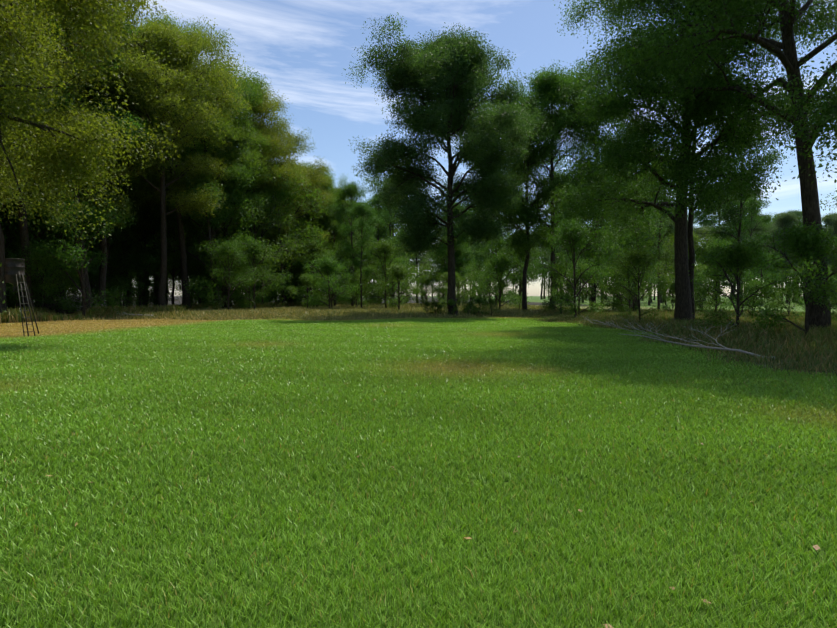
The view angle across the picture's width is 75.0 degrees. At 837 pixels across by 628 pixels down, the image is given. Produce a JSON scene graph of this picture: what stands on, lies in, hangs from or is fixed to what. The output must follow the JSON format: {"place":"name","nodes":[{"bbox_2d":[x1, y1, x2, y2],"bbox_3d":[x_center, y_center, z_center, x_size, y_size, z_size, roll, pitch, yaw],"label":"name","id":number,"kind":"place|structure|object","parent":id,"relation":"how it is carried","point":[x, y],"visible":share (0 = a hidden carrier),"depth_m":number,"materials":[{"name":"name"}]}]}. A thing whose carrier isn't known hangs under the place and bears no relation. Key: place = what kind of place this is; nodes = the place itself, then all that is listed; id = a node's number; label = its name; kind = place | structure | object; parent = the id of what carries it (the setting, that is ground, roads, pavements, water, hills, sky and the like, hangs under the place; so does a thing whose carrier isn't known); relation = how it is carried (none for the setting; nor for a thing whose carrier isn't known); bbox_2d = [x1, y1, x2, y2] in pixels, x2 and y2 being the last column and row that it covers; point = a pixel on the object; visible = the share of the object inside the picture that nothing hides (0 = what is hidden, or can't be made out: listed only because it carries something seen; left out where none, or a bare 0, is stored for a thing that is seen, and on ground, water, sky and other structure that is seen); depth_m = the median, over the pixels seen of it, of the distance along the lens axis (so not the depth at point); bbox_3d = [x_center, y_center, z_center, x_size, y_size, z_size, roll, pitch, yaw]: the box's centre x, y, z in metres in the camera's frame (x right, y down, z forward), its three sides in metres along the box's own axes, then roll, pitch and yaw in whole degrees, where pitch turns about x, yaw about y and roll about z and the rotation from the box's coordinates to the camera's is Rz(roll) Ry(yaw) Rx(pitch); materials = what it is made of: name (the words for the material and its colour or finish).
{"place":"outdoors","nodes":[
{"label":"outdoors","id":0,"kind":"place"},
{"bbox_2d":[61,302,608,320],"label":"tall meadow grass","id":1,"kind":"structure","parent":0,"point":[354,312],"depth_m":40.12,"materials":[{"name":"green plant"}]},
{"bbox_2d":[0,296,836,627],"bbox_3d":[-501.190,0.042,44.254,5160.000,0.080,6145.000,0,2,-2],"label":"ground","id":2,"kind":"structure","parent":0,"point":[534,300],"depth_m":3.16,"materials":[{"name":"green plant"}]},
{"bbox_2d":[0,258,38,336],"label":"deer feeder","id":3,"kind":"object","parent":2,"relation":"on","point":[14,272],"visible":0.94,"depth_m":19.93,"materials":[{"name":"grey metal"}]},
{"bbox_2d":[5,250,62,310],"bbox_3d":[-25.250,-1.755,34.993,4.227,4.645,4.313,-1,2,-35],"label":"bush","id":4,"kind":"object","parent":2,"relation":"on","point":[33,281],"visible":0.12,"depth_m":35.02,"materials":[{"name":"green plant"}]},
{"bbox_2d":[6,245,80,311],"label":"tree","id":5,"kind":"object","parent":2,"relation":"on","point":[64,302],"visible":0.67,"depth_m":34.98,"materials":[{"name":"green plant"}]},
{"bbox_2d":[5,236,84,308],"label":"tree","id":6,"kind":"object","parent":2,"relation":"on","point":[33,245],"visible":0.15,"depth_m":36.35,"materials":[{"name":"green plant"}]},
{"bbox_2d":[0,199,97,310],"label":"tree","id":7,"kind":"object","parent":2,"relation":"on","point":[34,240],"visible":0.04,"depth_m":45.40,"materials":[{"name":"green plant"}]},
{"bbox_2d":[1,3,109,307],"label":"tree","id":8,"kind":"object","parent":2,"relation":"on","point":[24,235],"visible":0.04,"depth_m":34.02,"materials":[{"name":"green plant"}]},
{"bbox_2d":[0,154,112,303],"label":"tree","id":9,"kind":"object","parent":2,"relation":"on","point":[8,232],"visible":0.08,"depth_m":37.88,"materials":[{"name":"green plant"}]},
{"bbox_2d":[31,252,91,312],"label":"tree","id":10,"kind":"object","parent":2,"relation":"on","point":[72,288],"visible":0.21,"depth_m":37.22,"materials":[{"name":"green plant"}]},
{"bbox_2d":[0,2,131,312],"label":"tree","id":11,"kind":"object","parent":2,"relation":"on","point":[2,254],"visible":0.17,"depth_m":32.21,"materials":[{"name":"green plant"}]},
{"bbox_2d":[10,180,138,295],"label":"tree","id":12,"kind":"object","parent":2,"relation":"on","point":[58,237],"visible":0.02,"depth_m":48.34,"materials":[{"name":"green plant"}]},
{"bbox_2d":[11,198,138,316],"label":"tree","id":13,"kind":"object","parent":2,"relation":"on","point":[79,252],"visible":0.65,"depth_m":35.21,"materials":[{"name":"green plant"}]},
{"bbox_2d":[0,28,153,313],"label":"tree","id":14,"kind":"object","parent":2,"relation":"on","point":[62,310],"visible":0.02,"depth_m":40.27,"materials":[{"name":"green plant"}]},
{"bbox_2d":[0,9,167,311],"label":"tree","id":15,"kind":"object","parent":2,"relation":"on","point":[86,279],"visible":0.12,"depth_m":37.48,"materials":[{"name":"green plant"}]},
{"bbox_2d":[0,0,182,247],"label":"tree","id":16,"kind":"object","parent":2,"relation":"on","point":[61,156],"visible":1,"depth_m":15.72,"materials":[{"name":"green plant"}]},
{"bbox_2d":[71,267,118,310],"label":"bush","id":17,"kind":"object","parent":2,"relation":"on","point":[94,277],"visible":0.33,"depth_m":44.26,"materials":[{"name":"green plant"}]},
{"bbox_2d":[58,225,149,305],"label":"tree","id":18,"kind":"object","parent":2,"relation":"on","point":[119,235],"visible":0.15,"depth_m":48.01,"materials":[{"name":"green plant"}]},
{"bbox_2d":[77,247,151,303],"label":"tree","id":19,"kind":"object","parent":2,"relation":"on","point":[122,272],"visible":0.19,"depth_m":50.18,"materials":[{"name":"green plant"}]},
{"bbox_2d":[41,3,189,305],"bbox_3d":[-23.810,-11.335,40.459,12.740,23.482,12.513,0,2,2],"label":"tree","id":20,"kind":"object","parent":2,"relation":"on","point":[122,203],"visible":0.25,"depth_m":40.27,"materials":[{"name":"green plant"}]},
{"bbox_2d":[106,277,145,307],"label":"bush","id":21,"kind":"object","parent":2,"relation":"on","point":[119,283],"visible":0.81,"depth_m":42.91,"materials":[{"name":"green plant"}]},
{"bbox_2d":[106,251,170,306],"bbox_3d":[-24.462,-2.710,47.395,5.400,5.816,5.292,-1,2,-26],"label":"bush","id":22,"kind":"object","parent":2,"relation":"on","point":[139,261],"visible":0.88,"depth_m":47.51,"materials":[{"name":"green plant"}]},
{"bbox_2d":[86,62,208,305],"bbox_3d":[-26.599,-12.078,47.837,13.277,24.581,15.219,2,3,44],"label":"tree","id":23,"kind":"object","parent":2,"relation":"on","point":[140,211],"visible":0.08,"depth_m":49.27,"materials":[{"name":"green plant"}]},
{"bbox_2d":[112,106,183,306],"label":"tree","id":24,"kind":"object","parent":2,"relation":"on","point":[157,206],"visible":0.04,"depth_m":52.67,"materials":[{"name":"green plant"}]},
{"bbox_2d":[123,250,180,306],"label":"bush","id":25,"kind":"object","parent":2,"relation":"on","point":[169,283],"visible":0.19,"depth_m":53.64,"materials":[{"name":"green plant"}]},
{"bbox_2d":[79,0,255,306],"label":"tree","id":26,"kind":"object","parent":2,"relation":"on","point":[161,36],"visible":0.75,"depth_m":42.16,"materials":[{"name":"green plant"}]},
{"bbox_2d":[124,207,219,304],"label":"tree","id":27,"kind":"object","parent":2,"relation":"on","point":[169,230],"visible":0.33,"depth_m":52.87,"materials":[{"name":"green plant"}]},
{"bbox_2d":[128,123,232,304],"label":"tree","id":28,"kind":"object","parent":2,"relation":"on","point":[153,233],"visible":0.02,"depth_m":53.60,"materials":[{"name":"green plant"}]},
{"bbox_2d":[0,300,373,323],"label":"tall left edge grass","id":29,"kind":"structure","parent":2,"relation":"on","point":[11,315],"depth_m":37.43,"materials":[{"name":"plant"}]},
{"bbox_2d":[117,8,260,307],"bbox_3d":[-21.837,-12.738,47.267,13.683,25.810,12.936,-1,2,-31],"label":"tree","id":30,"kind":"object","parent":2,"relation":"on","point":[143,187],"visible":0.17,"depth_m":46.76,"materials":[{"name":"green plant"}]},
{"bbox_2d":[168,250,221,303],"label":"bush","id":31,"kind":"object","parent":2,"relation":"on","point":[194,261],"visible":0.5,"depth_m":51.85,"materials":[{"name":"green plant"}]},
{"bbox_2d":[135,52,270,305],"bbox_3d":[-20.388,-11.783,51.458,12.758,23.619,14.623,0,2,8],"label":"tree","id":32,"kind":"object","parent":2,"relation":"on","point":[240,172],"visible":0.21,"depth_m":50.34,"materials":[{"name":"green plant"}]},
{"bbox_2d":[143,176,262,307],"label":"tree","id":33,"kind":"object","parent":2,"relation":"on","point":[212,286],"visible":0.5,"depth_m":48.65,"materials":[{"name":"green plant"}]},
{"bbox_2d":[186,248,254,307],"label":"tree","id":34,"kind":"object","parent":2,"relation":"on","point":[219,281],"visible":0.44,"depth_m":49.36,"materials":[{"name":"green plant"}]},
{"bbox_2d":[193,238,266,309],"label":"tree","id":35,"kind":"object","parent":2,"relation":"on","point":[228,250],"visible":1,"depth_m":45.68,"materials":[{"name":"green plant"}]},
{"bbox_2d":[167,64,306,307],"bbox_3d":[-19.125,-12.405,55.302,12.446,24.593,14.174,1,2,20],"label":"tree","id":36,"kind":"object","parent":2,"relation":"on","point":[263,145],"visible":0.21,"depth_m":53.16,"materials":[{"name":"green plant"}]},
{"bbox_2d":[231,272,272,308],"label":"bush","id":37,"kind":"object","parent":2,"relation":"on","point":[249,293],"visible":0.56,"depth_m":49.43,"materials":[{"name":"green plant"}]},
{"bbox_2d":[190,114,316,296],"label":"tree","id":38,"kind":"object","parent":2,"relation":"on","point":[294,146],"visible":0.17,"depth_m":59.37,"materials":[{"name":"green plant"}]},
{"bbox_2d":[229,236,288,308],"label":"tree","id":39,"kind":"object","parent":2,"relation":"on","point":[264,269],"visible":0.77,"depth_m":48.68,"materials":[{"name":"green plant"}]},
{"bbox_2d":[206,81,312,295],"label":"tree","id":40,"kind":"object","parent":2,"relation":"on","point":[266,108],"visible":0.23,"depth_m":55.88,"materials":[{"name":"green plant"}]},
{"bbox_2d":[212,191,309,306],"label":"tree","id":41,"kind":"object","parent":2,"relation":"on","point":[279,249],"visible":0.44,"depth_m":54.68,"materials":[{"name":"green plant"}]},
{"bbox_2d":[234,253,292,303],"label":"bush","id":42,"kind":"object","parent":2,"relation":"on","point":[268,266],"visible":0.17,"depth_m":55.50,"materials":[{"name":"green plant"}]},
{"bbox_2d":[216,168,332,304],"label":"tree","id":43,"kind":"object","parent":2,"relation":"on","point":[283,197],"visible":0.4,"depth_m":59.52,"materials":[{"name":"green plant"}]},
{"bbox_2d":[257,220,311,302],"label":"tree","id":44,"kind":"object","parent":2,"relation":"on","point":[291,262],"visible":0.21,"depth_m":63.00,"materials":[{"name":"green plant"}]},
{"bbox_2d":[257,156,336,302],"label":"tree","id":45,"kind":"object","parent":2,"relation":"on","point":[324,182],"visible":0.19,"depth_m":65.58,"materials":[{"name":"green plant"}]},
{"bbox_2d":[288,271,329,307],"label":"bush","id":46,"kind":"object","parent":2,"relation":"on","point":[304,280],"visible":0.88,"depth_m":51.95,"materials":[{"name":"green plant"}]},
{"bbox_2d":[291,236,342,305],"bbox_3d":[-11.627,-4.581,62.264,6.897,8.544,7.585,-1,2,-16],"label":"bush","id":47,"kind":"object","parent":2,"relation":"on","point":[311,248],"visible":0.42,"depth_m":61.22,"materials":[{"name":"green plant"}]},
{"bbox_2d":[297,161,360,245],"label":"tree","id":48,"kind":"object","parent":2,"relation":"on","point":[328,188],"visible":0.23,"depth_m":70.94,"materials":[{"name":"green plant"}]},
{"bbox_2d":[302,254,361,307],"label":"bush","id":49,"kind":"object","parent":2,"relation":"on","point":[332,267],"visible":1,"depth_m":50.07,"materials":[{"name":"green plant"}]},
{"bbox_2d":[306,248,360,307],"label":"bush","id":50,"kind":"object","parent":2,"relation":"on","point":[333,254],"visible":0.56,"depth_m":54.28,"materials":[{"name":"green plant"}]},
{"bbox_2d":[310,196,361,303],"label":"tree","id":51,"kind":"object","parent":2,"relation":"on","point":[333,226],"visible":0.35,"depth_m":68.55,"materials":[{"name":"green plant"}]},
{"bbox_2d":[316,238,375,306],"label":"tree","id":52,"kind":"object","parent":2,"relation":"on","point":[354,249],"visible":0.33,"depth_m":62.95,"materials":[{"name":"green plant"}]},
{"bbox_2d":[324,181,377,305],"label":"tree","id":53,"kind":"object","parent":2,"relation":"on","point":[351,190],"visible":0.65,"depth_m":61.30,"materials":[{"name":"green plant"}]},
{"bbox_2d":[339,272,371,306],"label":"tree","id":54,"kind":"object","parent":2,"relation":"on","point":[363,284],"visible":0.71,"depth_m":57.39,"materials":[{"name":"green plant"}]},
{"bbox_2d":[340,200,387,307],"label":"tree","id":55,"kind":"object","parent":2,"relation":"on","point":[361,209],"visible":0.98,"depth_m":55.32,"materials":[{"name":"green plant"}]},
{"bbox_2d":[364,193,401,300],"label":"tree","id":56,"kind":"object","parent":2,"relation":"on","point":[371,202],"visible":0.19,"depth_m":84.41,"materials":[{"name":"green plant"}]},
{"bbox_2d":[358,236,415,307],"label":"tree","id":57,"kind":"object","parent":2,"relation":"on","point":[382,247],"visible":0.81,"depth_m":54.48,"materials":[{"name":"green plant"}]},
{"bbox_2d":[362,260,412,304],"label":"bush","id":58,"kind":"object","parent":2,"relation":"on","point":[378,288],"visible":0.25,"depth_m":56.27,"materials":[{"name":"green plant"}]},
{"bbox_2d":[358,157,416,243],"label":"tree","id":59,"kind":"object","parent":2,"relation":"on","point":[379,179],"visible":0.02,"depth_m":91.04,"materials":[{"name":"green plant"}]},
{"bbox_2d":[373,190,407,297],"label":"tree","id":60,"kind":"object","parent":2,"relation":"on","point":[388,228],"visible":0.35,"depth_m":74.03,"materials":[{"name":"green plant"}]},
{"bbox_2d":[374,260,430,308],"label":"bush","id":61,"kind":"object","parent":2,"relation":"on","point":[397,271],"visible":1,"depth_m":45.99,"materials":[{"name":"green plant"}]},
{"bbox_2d":[342,12,553,315],"bbox_3d":[1.841,-9.931,39.342,13.300,20.715,14.314,-1,2,-36],"label":"tree","id":62,"kind":"object","parent":2,"relation":"on","point":[453,73],"visible":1,"depth_m":37.15,"materials":[{"name":"green plant"}]},
{"bbox_2d":[414,236,483,301],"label":"tree","id":63,"kind":"object","parent":2,"relation":"on","point":[433,269],"visible":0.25,"depth_m":69.31,"materials":[{"name":"green plant"}]},
{"bbox_2d":[428,247,477,305],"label":"bush","id":64,"kind":"object","parent":2,"relation":"on","point":[457,255],"visible":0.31,"depth_m":67.41,"materials":[{"name":"green plant"}]},
{"bbox_2d":[430,200,476,280],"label":"tree","id":65,"kind":"object","parent":2,"relation":"on","point":[456,244],"visible":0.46,"depth_m":65.24,"materials":[{"name":"green plant"}]},
{"bbox_2d":[437,271,474,306],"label":"bush","id":66,"kind":"object","parent":2,"relation":"on","point":[457,276],"visible":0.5,"depth_m":54.74,"materials":[{"name":"green plant"}]},
{"bbox_2d":[468,269,508,307],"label":"bush","id":67,"kind":"object","parent":2,"relation":"on","point":[483,272],"visible":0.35,"depth_m":52.00,"materials":[{"name":"green plant"}]},
{"bbox_2d":[459,232,519,305],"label":"tree","id":68,"kind":"object","parent":2,"relation":"on","point":[498,244],"visible":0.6,"depth_m":60.39,"materials":[{"name":"green plant"}]},
{"bbox_2d":[468,253,528,307],"bbox_3d":[6.827,-2.704,48.697,5.339,5.750,5.232,2,2,38],"label":"bush","id":69,"kind":"object","parent":2,"relation":"on","point":[501,264],"visible":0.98,"depth_m":48.45,"materials":[{"name":"green plant"}]},
{"bbox_2d":[494,243,550,308],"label":"tree","id":70,"kind":"object","parent":2,"relation":"on","point":[511,276],"visible":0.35,"depth_m":51.81,"materials":[{"name":"green plant"}]},
{"bbox_2d":[476,91,578,309],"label":"tree","id":71,"kind":"object","parent":2,"relation":"on","point":[544,193],"visible":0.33,"depth_m":45.14,"materials":[{"name":"green plant"}]},
{"bbox_2d":[500,57,621,308],"bbox_3d":[11.831,-10.770,46.923,11.054,21.843,12.588,0,2,7],"label":"tree","id":72,"kind":"object","parent":2,"relation":"on","point":[550,83],"visible":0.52,"depth_m":44.82,"materials":[{"name":"green plant"}]},
{"bbox_2d":[537,260,595,313],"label":"bush","id":73,"kind":"object","parent":2,"relation":"on","point":[554,287],"visible":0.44,"depth_m":39.89,"materials":[{"name":"green plant"}]},
{"bbox_2d":[526,214,615,319],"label":"tree","id":74,"kind":"object","parent":2,"relation":"on","point":[572,233],"visible":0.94,"depth_m":33.61,"materials":[{"name":"green plant"}]},
{"bbox_2d":[544,259,608,314],"bbox_3d":[10.200,-1.552,36.065,3.814,4.191,3.892,-1,2,-19],"label":"bush","id":75,"kind":"object","parent":2,"relation":"on","point":[596,307],"visible":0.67,"depth_m":35.55,"materials":[{"name":"green plant"}]},
{"bbox_2d":[561,236,625,309],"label":"tree","id":76,"kind":"object","parent":2,"relation":"on","point":[600,252],"visible":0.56,"depth_m":39.84,"materials":[{"name":"green plant"}]},
{"bbox_2d":[542,80,653,309],"bbox_3d":[14.947,-9.681,46.882,10.671,19.669,10.481,1,2,21],"label":"tree","id":77,"kind":"object","parent":2,"relation":"on","point":[597,228],"visible":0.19,"depth_m":45.45,"materials":[{"name":"green plant"}]},
{"bbox_2d":[596,258,656,315],"bbox_3d":[12.364,-1.370,31.991,3.168,3.925,3.485,-1,2,-29],"label":"bush","id":78,"kind":"object","parent":2,"relation":"on","point":[628,281],"visible":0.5,"depth_m":31.68,"materials":[{"name":"green plant"}]},
{"bbox_2d":[592,115,677,308],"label":"tree","id":79,"kind":"object","parent":2,"relation":"on","point":[623,245],"visible":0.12,"depth_m":46.65,"materials":[{"name":"green plant"}]},
{"bbox_2d":[601,245,674,321],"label":"tree","id":80,"kind":"object","parent":2,"relation":"on","point":[639,256],"visible":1,"depth_m":26.46,"materials":[{"name":"green plant"}]},
{"bbox_2d":[605,250,673,311],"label":"tree","id":81,"kind":"object","parent":2,"relation":"on","point":[644,278],"visible":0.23,"depth_m":37.28,"materials":[{"name":"green plant"}]},
{"bbox_2d":[611,249,668,310],"bbox_3d":[15.706,-2.183,38.702,4.183,5.181,4.600,1,2,23],"label":"bush","id":82,"kind":"object","parent":2,"relation":"on","point":[622,304],"visible":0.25,"depth_m":38.35,"materials":[{"name":"green plant"}]},
{"bbox_2d":[631,163,675,309],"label":"tree","id":83,"kind":"object","parent":2,"relation":"on","point":[670,229],"visible":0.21,"depth_m":48.92,"materials":[{"name":"green plant"}]},
{"bbox_2d":[582,315,774,359],"bbox_3d":[7.259,0.523,15.552,5.253,0.949,2.652,2,2,39],"label":"fallen branch","id":84,"kind":"object","parent":2,"relation":"on","point":[729,349],"visible":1,"depth_m":15.12,"materials":[{"name":"wood"}]},
{"bbox_2d":[644,227,730,310],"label":"tree","id":85,"kind":"object","parent":2,"relation":"on","point":[697,240],"visible":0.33,"depth_m":39.02,"materials":[{"name":"green plant"}]},
{"bbox_2d":[541,0,836,321],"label":"tree","id":86,"kind":"object","parent":2,"relation":"on","point":[616,159],"visible":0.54,"depth_m":22.59,"materials":[{"name":"green plant"}]},
{"bbox_2d":[560,0,836,329],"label":"tree","id":87,"kind":"object","parent":2,"relation":"on","point":[805,136],"visible":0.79,"depth_m":18.39,"materials":[{"name":"green plant"}]},
{"bbox_2d":[621,0,789,321],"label":"tree","id":88,"kind":"object","parent":2,"relation":"on","point":[691,246],"visible":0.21,"depth_m":25.15,"materials":[{"name":"green plant"}]},
{"bbox_2d":[694,154,748,303],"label":"tree","id":89,"kind":"object","parent":2,"relation":"on","point":[703,219],"visible":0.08,"depth_m":93.06,"materials":[{"name":"green plant"}]},
{"bbox_2d":[688,236,758,311],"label":"tree","id":90,"kind":"object","parent":2,"relation":"on","point":[702,280],"visible":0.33,"depth_m":37.91,"materials":[{"name":"green plant"}]},
{"bbox_2d":[688,236,800,331],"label":"tree","id":91,"kind":"object","parent":2,"relation":"on","point":[735,259],"visible":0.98,"depth_m":19.90,"materials":[{"name":"green plant"}]},
{"bbox_2d":[707,188,781,302],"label":"tree","id":92,"kind":"object","parent":2,"relation":"on","point":[757,229],"visible":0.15,"depth_m":100.83,"materials":[{"name":"green plant"}]},
{"bbox_2d":[703,123,788,312],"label":"tree","id":93,"kind":"object","parent":2,"relation":"on","point":[735,213],"visible":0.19,"depth_m":34.09,"materials":[{"name":"green plant"}]},
{"bbox_2d":[662,0,836,141],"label":"tree","id":94,"kind":"object","parent":2,"relation":"on","point":[752,16],"visible":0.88,"depth_m":14.42,"materials":[{"name":"green plant"}]},
{"bbox_2d":[729,278,776,317],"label":"bush","id":95,"kind":"object","parent":2,"relation":"on","point":[754,282],"visible":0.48,"depth_m":29.01,"materials":[{"name":"green plant"}]},
{"bbox_2d":[729,194,777,300],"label":"tree","id":96,"kind":"object","parent":2,"relation":"on","point":[766,217],"visible":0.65,"depth_m":85.91,"materials":[{"name":"green plant"}]},
{"bbox_2d":[744,249,786,301],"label":"bush","id":97,"kind":"object","parent":2,"relation":"on","point":[768,274],"visible":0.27,"depth_m":86.37,"materials":[{"name":"green plant"}]},
{"bbox_2d":[764,211,802,303],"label":"tree","id":98,"kind":"object","parent":2,"relation":"on","point":[785,219],"visible":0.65,"depth_m":103.38,"materials":[{"name":"green plant"}]},
{"bbox_2d":[763,286,804,317],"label":"bush","id":99,"kind":"object","parent":2,"relation":"on","point":[789,308],"visible":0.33,"depth_m":29.18,"materials":[{"name":"green plant"}]},
{"bbox_2d":[743,218,836,335],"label":"tree","id":100,"kind":"object","parent":2,"relation":"on","point":[807,244],"visible":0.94,"depth_m":16.52,"materials":[{"name":"green plant"}]},
{"bbox_2d":[801,278,836,315],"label":"bush","id":101,"kind":"object","parent":2,"relation":"on","point":[825,297],"visible":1,"depth_m":15.07,"materials":[{"name":"green plant"}]},
{"bbox_2d":[821,212,836,280],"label":"tree","id":102,"kind":"object","parent":2,"relation":"on","point":[830,220],"visible":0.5,"depth_m":109.38,"materials":[{"name":"green plant"}]},
{"bbox_2d":[67,0,836,295],"label":"sky","id":103,"kind":"structure","parent":0,"point":[303,48],"materials":[{"name":"blue"}]},
{"bbox_2d":[494,309,836,376],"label":"tall grass","id":104,"kind":"structure","parent":0,"point":[813,348],"depth_m":17.36,"materials":[{"name":"green plant"}]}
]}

